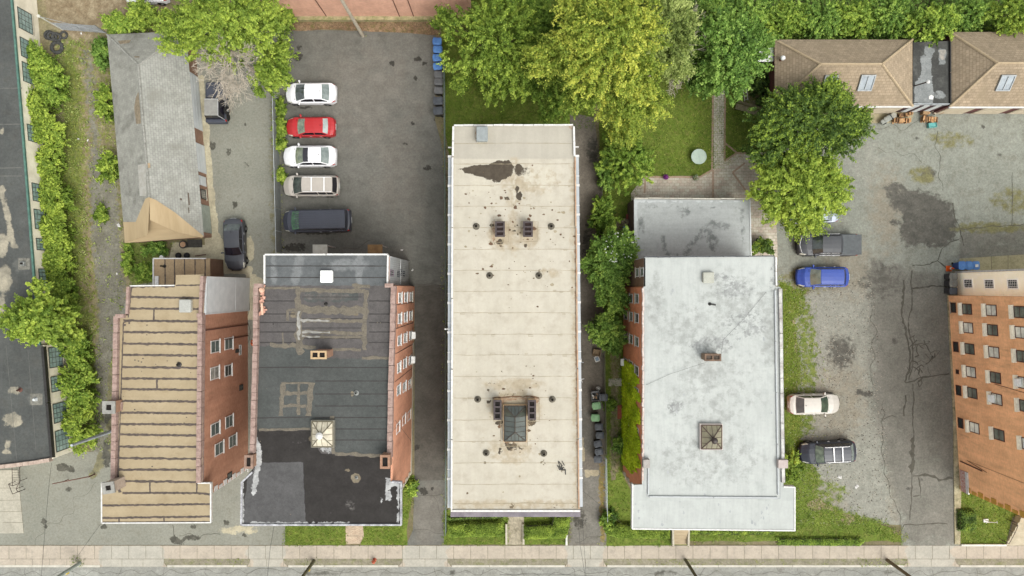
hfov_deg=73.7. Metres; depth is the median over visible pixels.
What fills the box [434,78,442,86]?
wheelie bin
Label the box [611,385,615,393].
stepping stone
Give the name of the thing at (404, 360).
window
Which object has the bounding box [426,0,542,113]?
broadleaf tree
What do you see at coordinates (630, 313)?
window
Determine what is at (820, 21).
bush
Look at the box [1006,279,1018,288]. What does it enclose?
window
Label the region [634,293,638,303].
window
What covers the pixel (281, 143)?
weed clump
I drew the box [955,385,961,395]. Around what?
window
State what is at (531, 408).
chimney
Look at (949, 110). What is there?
garage door
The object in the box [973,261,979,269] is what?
wheelie bin
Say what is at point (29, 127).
window
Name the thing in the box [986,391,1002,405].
window
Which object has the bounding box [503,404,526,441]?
skylight
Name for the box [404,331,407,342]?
window
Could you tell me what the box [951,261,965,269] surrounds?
wheelie bin
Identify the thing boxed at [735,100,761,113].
garden bench
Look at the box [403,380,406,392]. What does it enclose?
window
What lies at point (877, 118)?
pad
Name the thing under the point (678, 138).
lawn
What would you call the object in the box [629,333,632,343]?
window
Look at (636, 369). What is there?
window
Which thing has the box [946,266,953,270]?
traffic cone
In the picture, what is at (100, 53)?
shrub
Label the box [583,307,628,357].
sapling
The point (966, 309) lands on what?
window
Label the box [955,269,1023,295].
stair block
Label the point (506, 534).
walk edging
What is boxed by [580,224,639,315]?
flowering tree
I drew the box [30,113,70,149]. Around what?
shrub
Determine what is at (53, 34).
tyre
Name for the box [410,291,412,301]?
window
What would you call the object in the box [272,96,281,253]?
chain link fence
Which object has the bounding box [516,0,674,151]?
broadleaf tree
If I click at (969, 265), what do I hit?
wheelie bin
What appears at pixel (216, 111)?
off road car
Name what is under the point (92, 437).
metal pole
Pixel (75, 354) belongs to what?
shrub
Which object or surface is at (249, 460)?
chimney
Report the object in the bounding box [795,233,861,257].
parked pickup
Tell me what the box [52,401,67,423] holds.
window
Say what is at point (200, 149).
garage door
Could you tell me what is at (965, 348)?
window
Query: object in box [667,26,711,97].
understory tree
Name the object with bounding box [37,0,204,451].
side yard
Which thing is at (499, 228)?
chimney
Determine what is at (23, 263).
roof vent
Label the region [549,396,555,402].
vent pipe
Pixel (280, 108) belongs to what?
weed clump
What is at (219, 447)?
window
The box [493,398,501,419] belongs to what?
chimney
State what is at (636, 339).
window
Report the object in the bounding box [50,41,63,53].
tyre
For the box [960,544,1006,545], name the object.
lawn curb
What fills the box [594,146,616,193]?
shrub
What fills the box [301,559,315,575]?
utility pole
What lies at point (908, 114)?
firewood pile
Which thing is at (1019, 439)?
window
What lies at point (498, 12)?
bush
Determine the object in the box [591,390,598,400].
open bin
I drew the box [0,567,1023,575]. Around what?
road
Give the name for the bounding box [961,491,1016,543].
lawn
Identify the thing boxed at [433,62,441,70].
wheelie bin
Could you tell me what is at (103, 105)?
shrub
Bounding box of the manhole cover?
[777,567,784,572]
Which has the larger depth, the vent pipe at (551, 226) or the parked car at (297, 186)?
the parked car at (297, 186)
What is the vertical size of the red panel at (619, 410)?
0.050 m
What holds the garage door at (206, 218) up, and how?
in the garage block at (160, 144)
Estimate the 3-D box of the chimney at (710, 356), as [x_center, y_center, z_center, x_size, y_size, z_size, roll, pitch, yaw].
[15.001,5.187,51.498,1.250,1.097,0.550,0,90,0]
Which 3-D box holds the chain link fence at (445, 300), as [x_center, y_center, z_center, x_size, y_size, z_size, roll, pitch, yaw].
[-5.886,0.938,60.400,0.117,1.200,41.600,0,90,0]
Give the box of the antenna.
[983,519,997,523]
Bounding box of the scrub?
[50,40,123,452]
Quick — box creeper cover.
[693,0,1022,41]
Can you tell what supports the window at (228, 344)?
in the apartment building at (179, 443)
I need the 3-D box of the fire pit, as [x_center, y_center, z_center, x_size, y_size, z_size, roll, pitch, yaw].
[-29.253,-3.868,60.815,0.720,0.350,0.709,0,90,0]
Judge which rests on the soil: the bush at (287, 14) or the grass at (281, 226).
the grass at (281, 226)
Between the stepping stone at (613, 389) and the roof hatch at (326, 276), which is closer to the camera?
the roof hatch at (326, 276)
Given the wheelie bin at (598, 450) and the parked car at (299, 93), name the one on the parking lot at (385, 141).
the parked car at (299, 93)
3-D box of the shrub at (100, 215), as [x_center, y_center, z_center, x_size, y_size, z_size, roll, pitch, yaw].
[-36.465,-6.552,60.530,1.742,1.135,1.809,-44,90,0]
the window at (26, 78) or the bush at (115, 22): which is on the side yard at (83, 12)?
the bush at (115, 22)
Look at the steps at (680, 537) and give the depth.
60.52 m
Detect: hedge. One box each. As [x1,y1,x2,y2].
[446,515,504,520]
[446,519,504,537]
[523,517,570,539]
[608,521,669,538]
[690,530,774,534]
[775,536,864,545]
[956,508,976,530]
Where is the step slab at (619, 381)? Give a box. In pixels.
[609,379,621,385]
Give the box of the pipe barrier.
[52,474,94,483]
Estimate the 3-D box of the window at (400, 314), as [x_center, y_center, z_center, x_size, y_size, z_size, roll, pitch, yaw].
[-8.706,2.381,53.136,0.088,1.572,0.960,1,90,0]
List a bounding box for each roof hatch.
[179,299,192,312]
[320,270,332,282]
[476,126,487,142]
[702,272,713,282]
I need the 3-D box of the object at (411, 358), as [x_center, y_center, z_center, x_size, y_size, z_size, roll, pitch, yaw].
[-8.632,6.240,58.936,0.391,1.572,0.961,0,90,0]
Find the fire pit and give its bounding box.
[179,241,187,247]
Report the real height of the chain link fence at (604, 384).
1.200 m
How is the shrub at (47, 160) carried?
on the side yard at (83, 12)
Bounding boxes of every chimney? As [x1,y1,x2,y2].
[101,476,125,494]
[102,399,121,413]
[244,453,255,468]
[310,349,332,358]
[380,452,391,468]
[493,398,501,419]
[495,221,504,236]
[523,221,532,236]
[528,398,535,419]
[642,458,649,467]
[701,353,720,360]
[777,459,787,467]
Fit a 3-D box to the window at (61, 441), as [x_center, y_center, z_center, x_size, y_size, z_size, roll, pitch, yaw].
[-39.005,13.170,59.286,0.088,1.822,1.972,-5,90,0]
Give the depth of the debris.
50.98 m
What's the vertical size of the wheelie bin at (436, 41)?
1.148 m
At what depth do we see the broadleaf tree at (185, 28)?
53.94 m
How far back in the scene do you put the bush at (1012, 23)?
57.39 m
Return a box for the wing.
[627,197,751,259]
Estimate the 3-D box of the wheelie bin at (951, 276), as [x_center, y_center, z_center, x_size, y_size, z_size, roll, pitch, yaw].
[38.802,-1.009,60.429,0.774,1.102,0.608,0,90,0]
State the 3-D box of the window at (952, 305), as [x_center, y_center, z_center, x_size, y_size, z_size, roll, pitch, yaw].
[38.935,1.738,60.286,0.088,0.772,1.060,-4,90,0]
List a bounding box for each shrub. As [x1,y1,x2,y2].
[26,38,59,82]
[26,83,61,130]
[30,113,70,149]
[31,63,70,110]
[34,139,69,179]
[37,172,78,218]
[37,198,76,254]
[41,233,78,285]
[48,273,82,307]
[55,362,102,410]
[57,328,96,376]
[59,399,103,456]
[90,35,109,73]
[91,82,113,123]
[91,202,110,225]
[95,150,118,183]
[118,242,135,276]
[132,260,152,282]
[140,241,168,257]
[404,475,419,496]
[587,191,623,235]
[594,132,655,196]
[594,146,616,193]
[598,508,613,533]
[601,397,617,411]
[603,507,619,525]
[611,433,622,454]
[749,70,769,107]
[751,236,774,255]
[785,447,806,484]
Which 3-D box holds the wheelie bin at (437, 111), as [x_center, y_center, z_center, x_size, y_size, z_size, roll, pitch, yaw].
[-6.473,-15.541,60.350,0.885,1.260,0.694,-4,90,0]
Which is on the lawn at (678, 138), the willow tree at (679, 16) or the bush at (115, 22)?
the willow tree at (679, 16)
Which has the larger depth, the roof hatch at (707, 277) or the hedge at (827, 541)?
the hedge at (827, 541)
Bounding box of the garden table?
[691,149,706,163]
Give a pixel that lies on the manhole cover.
(780, 569)
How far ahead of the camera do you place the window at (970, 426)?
58.80 m
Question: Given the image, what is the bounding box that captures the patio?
[631,95,776,256]
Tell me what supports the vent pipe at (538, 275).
on the apartment building at (514, 331)
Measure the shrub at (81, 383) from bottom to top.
2.543 m
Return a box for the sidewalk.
[0,545,1023,566]
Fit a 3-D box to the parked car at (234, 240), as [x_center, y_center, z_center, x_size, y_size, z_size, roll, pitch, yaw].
[-24.491,-3.854,60.219,2.166,1.550,4.630,-2,90,0]
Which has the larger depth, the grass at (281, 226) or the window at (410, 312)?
the grass at (281, 226)
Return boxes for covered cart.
[879,112,896,124]
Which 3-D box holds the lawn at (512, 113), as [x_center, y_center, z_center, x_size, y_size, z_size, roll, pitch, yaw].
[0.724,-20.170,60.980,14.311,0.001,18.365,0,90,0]
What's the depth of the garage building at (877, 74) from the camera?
57.32 m
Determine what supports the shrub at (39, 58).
on the side yard at (83, 12)
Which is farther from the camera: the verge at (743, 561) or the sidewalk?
the verge at (743, 561)
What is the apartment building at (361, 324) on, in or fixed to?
on the soil
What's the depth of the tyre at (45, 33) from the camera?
60.81 m
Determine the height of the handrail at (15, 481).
0.922 m
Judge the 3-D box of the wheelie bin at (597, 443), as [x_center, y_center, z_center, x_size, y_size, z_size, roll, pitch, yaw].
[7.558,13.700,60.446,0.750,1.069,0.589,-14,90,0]
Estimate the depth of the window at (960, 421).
60.26 m
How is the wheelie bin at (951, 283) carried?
on the parking lot at (929, 204)
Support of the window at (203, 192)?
in the garage block at (160, 144)
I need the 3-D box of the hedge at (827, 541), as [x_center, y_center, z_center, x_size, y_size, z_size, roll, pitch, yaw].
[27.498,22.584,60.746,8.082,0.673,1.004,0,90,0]
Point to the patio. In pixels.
(734, 178)
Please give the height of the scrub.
0.474 m
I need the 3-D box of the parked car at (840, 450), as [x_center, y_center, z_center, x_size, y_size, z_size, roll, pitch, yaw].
[27.851,14.474,60.047,4.945,1.835,2.278,-3,90,0]
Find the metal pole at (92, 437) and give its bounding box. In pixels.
[70,430,110,446]
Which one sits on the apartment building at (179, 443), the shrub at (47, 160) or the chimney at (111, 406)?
the chimney at (111, 406)
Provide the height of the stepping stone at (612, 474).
0.055 m
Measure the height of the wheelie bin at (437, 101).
1.260 m
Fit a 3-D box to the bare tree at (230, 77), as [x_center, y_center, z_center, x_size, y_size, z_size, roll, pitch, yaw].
[-23.202,-17.466,56.660,5.704,8.680,5.862,27,90,0]
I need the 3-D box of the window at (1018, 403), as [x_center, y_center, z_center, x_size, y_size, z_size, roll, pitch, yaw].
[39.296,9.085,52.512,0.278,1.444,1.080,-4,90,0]
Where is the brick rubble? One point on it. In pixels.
(263, 297)
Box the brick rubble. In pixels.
[259,285,266,315]
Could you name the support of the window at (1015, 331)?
in the apartment building at (987, 338)
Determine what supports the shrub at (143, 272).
on the side yard at (83, 12)
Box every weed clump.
[270,116,286,134]
[271,93,287,116]
[272,132,289,153]
[272,164,288,185]
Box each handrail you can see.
[8,466,26,493]
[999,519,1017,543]
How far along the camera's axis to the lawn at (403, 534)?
60.98 m
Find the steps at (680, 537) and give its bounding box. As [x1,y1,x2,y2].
[671,530,689,545]
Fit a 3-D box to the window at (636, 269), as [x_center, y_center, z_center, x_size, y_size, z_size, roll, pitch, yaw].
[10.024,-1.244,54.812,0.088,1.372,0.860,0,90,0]
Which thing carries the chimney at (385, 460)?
on the apartment building at (361, 324)
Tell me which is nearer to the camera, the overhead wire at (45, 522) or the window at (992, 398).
the overhead wire at (45, 522)
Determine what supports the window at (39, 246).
in the warehouse at (32, 434)
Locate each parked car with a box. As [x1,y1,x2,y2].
[127,0,169,5]
[221,218,248,270]
[283,143,336,167]
[283,173,339,197]
[286,80,336,105]
[286,114,335,138]
[787,392,838,416]
[790,204,838,223]
[794,265,849,288]
[798,438,856,466]
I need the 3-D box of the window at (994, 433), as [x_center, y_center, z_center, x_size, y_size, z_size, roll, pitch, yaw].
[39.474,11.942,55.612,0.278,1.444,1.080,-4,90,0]
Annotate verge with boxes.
[164,559,249,564]
[284,559,401,565]
[448,559,566,565]
[604,559,906,565]
[955,559,1023,565]
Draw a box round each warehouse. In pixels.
[0,0,75,468]
[273,0,470,16]
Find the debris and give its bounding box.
[557,461,565,474]
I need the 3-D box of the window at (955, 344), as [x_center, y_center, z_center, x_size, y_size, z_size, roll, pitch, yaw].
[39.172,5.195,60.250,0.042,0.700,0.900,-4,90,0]
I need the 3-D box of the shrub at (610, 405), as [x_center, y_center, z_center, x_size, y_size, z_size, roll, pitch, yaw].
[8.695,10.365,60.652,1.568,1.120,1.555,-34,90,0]
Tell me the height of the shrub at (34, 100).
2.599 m
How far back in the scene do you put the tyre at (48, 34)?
60.53 m
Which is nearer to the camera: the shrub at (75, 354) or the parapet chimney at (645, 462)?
the parapet chimney at (645, 462)
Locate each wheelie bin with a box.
[432,37,441,45]
[432,54,441,62]
[433,45,442,53]
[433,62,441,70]
[433,97,443,107]
[433,106,443,117]
[434,70,443,77]
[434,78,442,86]
[434,87,442,96]
[591,412,599,420]
[592,401,600,409]
[593,439,602,447]
[594,454,601,462]
[595,422,602,429]
[595,447,602,455]
[596,430,603,438]
[599,393,607,400]
[944,273,957,279]
[944,280,957,286]
[944,288,957,293]
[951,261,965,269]
[966,261,972,269]
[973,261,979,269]
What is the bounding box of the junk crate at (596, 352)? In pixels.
[592,349,600,356]
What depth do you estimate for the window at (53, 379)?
58.79 m
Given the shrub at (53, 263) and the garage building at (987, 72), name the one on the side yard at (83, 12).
the shrub at (53, 263)
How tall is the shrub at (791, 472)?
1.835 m
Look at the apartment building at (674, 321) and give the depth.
52.05 m
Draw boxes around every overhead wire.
[41,463,51,575]
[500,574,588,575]
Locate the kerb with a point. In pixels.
(530, 566)
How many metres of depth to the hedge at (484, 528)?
60.30 m
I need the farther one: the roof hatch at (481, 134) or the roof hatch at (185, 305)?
the roof hatch at (185, 305)
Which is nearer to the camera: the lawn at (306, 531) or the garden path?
the garden path
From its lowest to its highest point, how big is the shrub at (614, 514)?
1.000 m
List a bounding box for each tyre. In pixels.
[43,30,50,39]
[46,31,56,40]
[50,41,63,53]
[51,32,60,40]
[60,31,67,38]
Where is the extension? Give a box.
[153,258,223,284]
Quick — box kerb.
[0,565,1023,566]
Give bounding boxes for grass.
[57,30,907,567]
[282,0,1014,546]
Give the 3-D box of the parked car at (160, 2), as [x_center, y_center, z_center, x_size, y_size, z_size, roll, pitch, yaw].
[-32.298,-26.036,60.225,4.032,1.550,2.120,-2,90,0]
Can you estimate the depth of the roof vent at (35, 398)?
57.75 m
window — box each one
[17,6,34,35]
[19,36,29,58]
[21,61,33,84]
[27,124,42,145]
[31,182,46,201]
[33,209,46,228]
[36,238,48,250]
[38,268,50,283]
[48,347,63,367]
[50,375,63,392]
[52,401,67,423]
[55,429,70,452]
[200,189,207,200]
[210,364,219,380]
[211,338,220,353]
[211,420,220,436]
[215,439,224,456]
[224,336,233,349]
[224,363,232,376]
[225,413,233,428]
[227,471,231,479]
[229,432,237,448]
[239,345,241,354]
[397,360,401,373]
[397,382,400,395]
[398,292,402,303]
[398,312,401,323]
[398,334,401,345]
[403,356,406,368]
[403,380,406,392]
[404,291,407,302]
[404,311,407,322]
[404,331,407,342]
[408,377,411,389]
[409,310,412,320]
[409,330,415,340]
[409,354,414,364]
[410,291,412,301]
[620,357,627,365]
[629,311,632,321]
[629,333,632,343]
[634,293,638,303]
[634,312,638,322]
[634,335,638,346]
[634,363,638,376]
[635,267,638,277]
[639,267,643,277]
[949,302,956,313]
[953,341,958,351]
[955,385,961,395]
[957,303,971,314]
[957,417,963,428]
[958,321,973,333]
[960,342,974,354]
[961,365,975,377]
[962,385,977,399]
[963,279,972,287]
[965,420,979,434]
[981,303,996,316]
[982,323,997,335]
[983,279,994,288]
[983,345,999,358]
[985,370,1000,383]
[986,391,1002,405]
[988,426,1004,441]
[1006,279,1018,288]
[1008,305,1023,318]
[1009,325,1023,338]
[1011,348,1023,362]
[1012,375,1023,388]
[1014,398,1023,411]
[1016,435,1023,449]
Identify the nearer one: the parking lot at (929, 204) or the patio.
the patio
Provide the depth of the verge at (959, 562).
60.99 m
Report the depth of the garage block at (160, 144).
58.50 m
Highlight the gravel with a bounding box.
[785,280,893,524]
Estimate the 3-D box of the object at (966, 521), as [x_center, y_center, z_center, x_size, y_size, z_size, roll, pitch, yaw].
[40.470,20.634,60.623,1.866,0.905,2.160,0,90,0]
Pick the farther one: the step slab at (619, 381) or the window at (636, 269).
the step slab at (619, 381)
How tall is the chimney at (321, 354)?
1.997 m
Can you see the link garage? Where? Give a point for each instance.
(932, 64)
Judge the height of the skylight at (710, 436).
1.167 m
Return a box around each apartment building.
[101,275,249,523]
[240,254,415,525]
[447,124,582,516]
[620,255,795,530]
[948,296,1023,516]
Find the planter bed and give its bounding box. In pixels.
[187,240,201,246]
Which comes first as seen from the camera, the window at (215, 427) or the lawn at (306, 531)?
the window at (215, 427)
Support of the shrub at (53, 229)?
on the side yard at (83, 12)
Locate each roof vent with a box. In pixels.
[18,258,29,269]
[30,393,41,404]
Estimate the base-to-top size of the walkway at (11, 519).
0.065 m
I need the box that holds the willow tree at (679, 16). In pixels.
[622,0,703,87]
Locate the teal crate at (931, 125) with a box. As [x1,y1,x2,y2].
[927,122,936,127]
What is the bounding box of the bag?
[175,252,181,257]
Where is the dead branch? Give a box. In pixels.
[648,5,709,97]
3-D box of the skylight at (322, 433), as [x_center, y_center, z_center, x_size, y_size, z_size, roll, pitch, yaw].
[-14.032,10.811,50.288,1.710,1.217,2.010,0,90,0]
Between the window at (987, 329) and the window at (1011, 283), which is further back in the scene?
the window at (987, 329)
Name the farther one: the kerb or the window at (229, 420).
the kerb
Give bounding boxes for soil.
[165,0,1007,544]
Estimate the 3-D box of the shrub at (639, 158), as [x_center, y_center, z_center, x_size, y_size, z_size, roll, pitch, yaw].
[9.703,-10.987,58.898,5.402,4.223,6.218,0,90,0]
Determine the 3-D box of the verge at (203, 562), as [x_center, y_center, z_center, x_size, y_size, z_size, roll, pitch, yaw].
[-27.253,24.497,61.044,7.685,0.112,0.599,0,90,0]
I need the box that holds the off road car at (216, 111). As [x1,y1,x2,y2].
[204,82,229,123]
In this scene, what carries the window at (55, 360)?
in the warehouse at (32, 434)
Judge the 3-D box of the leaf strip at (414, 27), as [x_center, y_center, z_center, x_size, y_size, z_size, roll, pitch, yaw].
[-13.646,-23.310,60.988,14.247,0.001,1.598,0,90,0]
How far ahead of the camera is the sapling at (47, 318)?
55.27 m
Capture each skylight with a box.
[311,420,334,447]
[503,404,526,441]
[699,423,722,449]
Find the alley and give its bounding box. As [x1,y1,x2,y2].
[568,114,605,545]
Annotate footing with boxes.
[947,295,960,544]
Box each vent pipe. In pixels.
[473,223,479,229]
[474,396,480,402]
[483,449,489,455]
[486,272,492,278]
[535,272,541,278]
[540,450,546,456]
[548,223,554,229]
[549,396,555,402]
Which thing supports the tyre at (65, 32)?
on the side yard at (83, 12)
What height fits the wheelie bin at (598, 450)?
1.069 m
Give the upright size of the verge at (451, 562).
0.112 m
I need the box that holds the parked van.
[283,207,351,233]
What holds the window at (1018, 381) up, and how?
in the apartment building at (987, 338)
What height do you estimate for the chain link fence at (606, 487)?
1.100 m
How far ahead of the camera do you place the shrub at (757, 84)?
59.90 m
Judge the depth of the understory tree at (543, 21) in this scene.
56.02 m
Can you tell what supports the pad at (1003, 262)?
on the parking lot at (929, 204)
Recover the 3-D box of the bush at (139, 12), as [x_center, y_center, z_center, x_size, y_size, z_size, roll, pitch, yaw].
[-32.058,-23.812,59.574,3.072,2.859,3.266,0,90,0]
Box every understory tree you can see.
[498,0,575,123]
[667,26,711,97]
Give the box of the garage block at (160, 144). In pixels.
[106,32,211,242]
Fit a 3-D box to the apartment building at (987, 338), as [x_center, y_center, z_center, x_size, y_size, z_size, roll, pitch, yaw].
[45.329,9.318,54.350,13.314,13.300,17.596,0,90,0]
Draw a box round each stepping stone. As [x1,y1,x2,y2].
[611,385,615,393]
[611,417,615,426]
[611,428,615,437]
[611,450,615,458]
[611,460,615,469]
[611,471,615,479]
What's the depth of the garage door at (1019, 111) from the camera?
60.27 m
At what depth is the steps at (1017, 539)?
60.73 m
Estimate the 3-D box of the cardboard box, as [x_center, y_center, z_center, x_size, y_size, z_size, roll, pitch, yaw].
[36.690,-15.686,60.697,0.500,0.506,0.600,10,90,0]
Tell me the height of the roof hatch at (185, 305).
0.470 m
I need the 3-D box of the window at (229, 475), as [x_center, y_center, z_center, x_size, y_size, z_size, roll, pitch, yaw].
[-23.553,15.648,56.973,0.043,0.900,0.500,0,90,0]
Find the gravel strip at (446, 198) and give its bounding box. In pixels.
[443,98,450,509]
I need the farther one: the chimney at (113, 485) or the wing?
the wing
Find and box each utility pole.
[57,561,81,575]
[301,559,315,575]
[340,0,364,37]
[684,559,696,575]
[886,559,910,575]
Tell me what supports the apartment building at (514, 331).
on the soil
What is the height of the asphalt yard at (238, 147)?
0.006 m
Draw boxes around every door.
[190,72,202,130]
[196,142,206,173]
[201,204,211,232]
[870,108,901,113]
[901,105,939,111]
[937,108,975,113]
[971,108,1012,113]
[1006,108,1023,113]
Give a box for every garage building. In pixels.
[764,38,913,113]
[933,32,1023,113]
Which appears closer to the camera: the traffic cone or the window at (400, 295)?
the window at (400, 295)
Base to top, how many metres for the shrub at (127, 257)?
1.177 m
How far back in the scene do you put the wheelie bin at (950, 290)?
59.93 m
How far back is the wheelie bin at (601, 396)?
59.91 m
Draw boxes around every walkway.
[0,470,23,532]
[346,526,363,543]
[508,517,523,544]
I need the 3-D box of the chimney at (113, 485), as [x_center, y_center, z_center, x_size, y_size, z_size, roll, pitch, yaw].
[-29.827,14.766,51.199,0.900,1.597,0.850,-9,90,0]
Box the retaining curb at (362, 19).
[295,16,434,21]
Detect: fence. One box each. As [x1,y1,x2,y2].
[37,14,104,32]
[52,23,105,32]
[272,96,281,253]
[443,61,446,535]
[600,185,606,455]
[605,456,607,524]
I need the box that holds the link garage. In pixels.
[896,41,951,111]
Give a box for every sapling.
[0,276,85,350]
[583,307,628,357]
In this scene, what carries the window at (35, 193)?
in the warehouse at (32, 434)
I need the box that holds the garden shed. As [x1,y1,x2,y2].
[758,48,772,65]
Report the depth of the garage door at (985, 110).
59.84 m
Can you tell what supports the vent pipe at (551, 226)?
on the apartment building at (514, 331)
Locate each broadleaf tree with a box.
[147,0,300,100]
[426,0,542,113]
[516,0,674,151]
[690,4,783,106]
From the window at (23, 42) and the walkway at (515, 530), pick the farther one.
the walkway at (515, 530)
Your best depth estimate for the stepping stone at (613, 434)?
60.95 m
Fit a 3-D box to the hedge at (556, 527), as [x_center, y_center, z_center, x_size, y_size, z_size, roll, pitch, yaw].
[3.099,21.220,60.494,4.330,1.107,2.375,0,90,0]
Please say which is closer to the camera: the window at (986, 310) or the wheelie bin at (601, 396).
the window at (986, 310)
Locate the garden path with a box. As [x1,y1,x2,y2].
[714,73,724,167]
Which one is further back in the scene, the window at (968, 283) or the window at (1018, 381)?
the window at (968, 283)
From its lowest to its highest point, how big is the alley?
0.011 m
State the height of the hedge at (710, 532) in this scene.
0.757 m
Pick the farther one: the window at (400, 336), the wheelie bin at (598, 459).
the wheelie bin at (598, 459)
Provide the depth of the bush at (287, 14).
58.98 m
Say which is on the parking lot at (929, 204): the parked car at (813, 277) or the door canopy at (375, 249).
the parked car at (813, 277)
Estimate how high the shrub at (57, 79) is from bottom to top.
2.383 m
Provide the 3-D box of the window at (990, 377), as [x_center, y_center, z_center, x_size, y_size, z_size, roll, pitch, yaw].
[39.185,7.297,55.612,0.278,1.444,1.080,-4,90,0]
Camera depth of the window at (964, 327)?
58.79 m
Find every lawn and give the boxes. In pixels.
[285,526,345,544]
[361,475,414,544]
[441,0,595,154]
[444,510,507,544]
[524,517,567,544]
[597,0,741,198]
[604,198,686,545]
[690,281,900,541]
[727,38,772,152]
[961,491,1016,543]
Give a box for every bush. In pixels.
[97,9,138,33]
[122,0,158,32]
[257,8,297,34]
[478,0,521,26]
[685,0,737,26]
[725,0,777,32]
[759,0,813,39]
[794,0,848,39]
[831,0,886,39]
[863,0,918,39]
[898,1,960,47]
[943,0,997,31]
[981,0,1023,36]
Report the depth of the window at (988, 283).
56.76 m
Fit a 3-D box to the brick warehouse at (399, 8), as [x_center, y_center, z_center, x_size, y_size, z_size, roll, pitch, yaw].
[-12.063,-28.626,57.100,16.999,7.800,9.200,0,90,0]
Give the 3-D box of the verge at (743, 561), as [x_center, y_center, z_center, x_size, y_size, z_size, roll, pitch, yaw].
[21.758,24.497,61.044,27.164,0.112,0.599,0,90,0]
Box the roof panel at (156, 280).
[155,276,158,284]
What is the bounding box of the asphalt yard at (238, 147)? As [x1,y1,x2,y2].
[0,30,284,544]
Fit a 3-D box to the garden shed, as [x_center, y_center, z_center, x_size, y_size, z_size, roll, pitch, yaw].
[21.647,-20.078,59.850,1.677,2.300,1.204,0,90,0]
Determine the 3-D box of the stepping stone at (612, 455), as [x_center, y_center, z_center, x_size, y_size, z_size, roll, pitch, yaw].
[9.070,14.855,60.972,0.426,0.055,0.849,0,90,0]
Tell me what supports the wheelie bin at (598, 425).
on the alley
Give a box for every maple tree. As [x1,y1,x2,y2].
[736,72,878,172]
[743,145,855,243]
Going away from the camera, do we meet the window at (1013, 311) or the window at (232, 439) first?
the window at (1013, 311)
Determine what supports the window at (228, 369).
in the apartment building at (179, 443)
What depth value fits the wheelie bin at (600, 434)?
59.96 m
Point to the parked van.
(295, 221)
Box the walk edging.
[505,523,507,544]
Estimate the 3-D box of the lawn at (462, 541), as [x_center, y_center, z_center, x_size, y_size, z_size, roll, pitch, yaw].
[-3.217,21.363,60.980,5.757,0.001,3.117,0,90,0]
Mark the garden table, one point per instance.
(698, 156)
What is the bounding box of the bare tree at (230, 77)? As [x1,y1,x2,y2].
[192,25,262,114]
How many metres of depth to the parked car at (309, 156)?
59.90 m
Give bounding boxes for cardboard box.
[920,111,928,115]
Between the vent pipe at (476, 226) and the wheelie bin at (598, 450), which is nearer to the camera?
the vent pipe at (476, 226)
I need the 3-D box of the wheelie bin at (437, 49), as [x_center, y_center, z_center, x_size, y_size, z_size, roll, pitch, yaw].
[-6.529,-20.963,60.406,0.806,1.148,0.632,1,90,0]
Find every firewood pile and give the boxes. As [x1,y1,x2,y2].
[892,117,910,123]
[897,112,912,117]
[920,115,937,122]
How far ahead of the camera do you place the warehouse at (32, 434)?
57.80 m
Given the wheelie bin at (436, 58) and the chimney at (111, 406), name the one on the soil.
the wheelie bin at (436, 58)
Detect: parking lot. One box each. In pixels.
[280,30,446,544]
[774,112,1023,545]
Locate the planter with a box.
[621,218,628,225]
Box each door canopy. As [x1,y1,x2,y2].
[313,245,335,253]
[368,245,387,253]
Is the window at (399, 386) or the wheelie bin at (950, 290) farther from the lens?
the wheelie bin at (950, 290)
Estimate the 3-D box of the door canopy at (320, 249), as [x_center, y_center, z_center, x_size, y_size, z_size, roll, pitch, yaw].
[-16.312,-2.881,59.500,1.250,3.000,1.620,0,90,0]
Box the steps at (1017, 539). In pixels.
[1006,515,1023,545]
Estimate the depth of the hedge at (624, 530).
60.16 m
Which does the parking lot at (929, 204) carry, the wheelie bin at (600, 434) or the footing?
the footing
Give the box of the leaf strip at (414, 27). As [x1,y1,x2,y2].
[281,22,438,35]
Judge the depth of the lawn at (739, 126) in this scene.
60.97 m
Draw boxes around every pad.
[871,112,913,122]
[953,254,1023,295]
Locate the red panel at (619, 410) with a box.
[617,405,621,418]
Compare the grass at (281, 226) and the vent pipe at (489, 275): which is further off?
the grass at (281, 226)
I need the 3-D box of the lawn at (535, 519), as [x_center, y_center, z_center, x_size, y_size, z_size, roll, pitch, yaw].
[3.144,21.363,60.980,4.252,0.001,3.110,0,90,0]
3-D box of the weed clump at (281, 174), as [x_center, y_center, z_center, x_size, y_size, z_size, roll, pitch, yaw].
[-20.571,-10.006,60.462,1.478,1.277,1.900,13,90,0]

